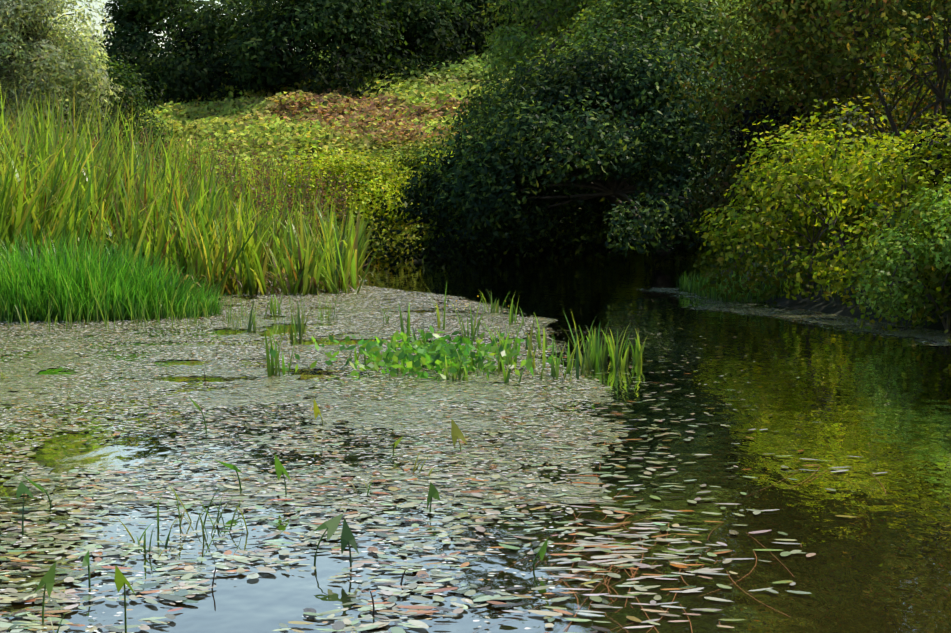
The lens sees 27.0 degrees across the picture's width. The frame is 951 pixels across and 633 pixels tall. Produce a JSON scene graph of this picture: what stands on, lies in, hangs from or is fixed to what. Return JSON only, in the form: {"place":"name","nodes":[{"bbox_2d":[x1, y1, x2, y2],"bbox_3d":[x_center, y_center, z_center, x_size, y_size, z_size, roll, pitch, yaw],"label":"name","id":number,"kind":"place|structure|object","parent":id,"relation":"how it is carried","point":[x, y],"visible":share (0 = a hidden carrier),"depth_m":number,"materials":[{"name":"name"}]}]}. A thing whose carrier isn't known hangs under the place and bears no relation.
{"place":"outdoors","nodes":[
{"label":"outdoors","id":0,"kind":"place"},
{"bbox_2d":[24,0,312,55],"label":"sky","id":1,"kind":"structure","parent":0,"point":[78,2],"materials":[{"name":"white"}]},
{"bbox_2d":[0,245,950,632],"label":"river water","id":2,"kind":"structure","parent":0,"point":[858,407],"depth_m":9.59,"materials":[{"name":"grey liquid"}]},
{"bbox_2d":[0,219,337,333],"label":"sweetgrass clump","id":3,"kind":"object","parent":2,"relation":"on","point":[96,292],"visible":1,"depth_m":19.99,"materials":[{"name":"green plant"}]},
{"bbox_2d":[1,346,547,632],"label":"arrowhead plants","id":4,"kind":"object","parent":2,"relation":"on","point":[330,526],"visible":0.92,"depth_m":8.05,"materials":[{"name":"green plant"}]},
{"bbox_2d":[0,285,886,632],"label":"floating leaves","id":5,"kind":"object","parent":2,"relation":"on","point":[180,593],"visible":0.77,"depth_m":9.07,"materials":[{"name":"plant"}]},
{"bbox_2d":[247,283,647,383],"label":"aquatic plants","id":6,"kind":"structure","parent":2,"relation":"on","point":[440,354],"depth_m":14.93,"materials":[{"name":"green plant"}]},
{"bbox_2d":[0,280,950,504],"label":"duckweed film","id":7,"kind":"object","parent":2,"relation":"on","point":[330,422],"depth_m":13.27,"materials":[{"name":"plant"}]},
{"bbox_2d":[0,281,950,470],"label":"duckweed fronds","id":8,"kind":"object","parent":2,"relation":"on","point":[345,368],"visible":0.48,"depth_m":14.59,"materials":[{"name":"green plant"}]},
{"bbox_2d":[473,415,886,632],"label":"pondweed stems","id":9,"kind":"object","parent":2,"relation":"on","point":[638,566],"visible":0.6,"depth_m":7.45,"materials":[{"name":"plant"}]},
{"bbox_2d":[164,27,950,331],"bbox_3d":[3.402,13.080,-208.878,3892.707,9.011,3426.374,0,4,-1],"label":"ground","id":10,"kind":"structure","parent":0,"point":[836,306],"depth_m":22.04,"materials":[{"name":"brown soil"}]},
{"bbox_2d":[0,0,142,164],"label":"grey willow leaves","id":11,"kind":"object","parent":10,"relation":"on","point":[50,50],"visible":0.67,"depth_m":36.45,"materials":[{"name":"green plant"}]},
{"bbox_2d":[0,62,386,297],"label":"reeds","id":12,"kind":"object","parent":10,"relation":"on","point":[101,190],"visible":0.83,"depth_m":24.25,"materials":[{"name":"green plant"}]},
{"bbox_2d":[0,0,598,110],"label":"trees","id":13,"kind":"object","parent":10,"relation":"on","point":[409,23],"visible":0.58,"depth_m":57.12,"materials":[{"name":"green plant"}]},
{"bbox_2d":[0,9,865,254],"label":"hillside vegetation","id":14,"kind":"object","parent":10,"relation":"on","point":[358,128],"visible":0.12,"depth_m":50.72,"materials":[{"name":"green plant"}]},
{"bbox_2d":[0,0,950,332],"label":"tree branches","id":15,"kind":"object","parent":10,"relation":"on","point":[612,192],"visible":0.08,"depth_m":27.13,"materials":[{"name":"brown plant"}]},
{"bbox_2d":[21,52,950,346],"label":"bramble bushes","id":16,"kind":"object","parent":10,"relation":"on","point":[861,178],"visible":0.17,"depth_m":21.56,"materials":[{"name":"green plant"}]},
{"bbox_2d":[356,0,950,268],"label":"sallow tree leaves","id":17,"kind":"object","parent":10,"relation":"on","point":[635,52],"visible":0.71,"depth_m":30.36,"materials":[{"name":"green plant"}]},
{"bbox_2d":[660,0,950,322],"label":"shrub leaves","id":18,"kind":"object","parent":10,"relation":"on","point":[783,12],"visible":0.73,"depth_m":24.33,"materials":[{"name":"green plant"}]},
{"bbox_2d":[676,231,946,309],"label":"bank grass","id":19,"kind":"structure","parent":10,"relation":"on","point":[693,286],"depth_m":23.79,"materials":[{"name":"green plant"}]}
]}

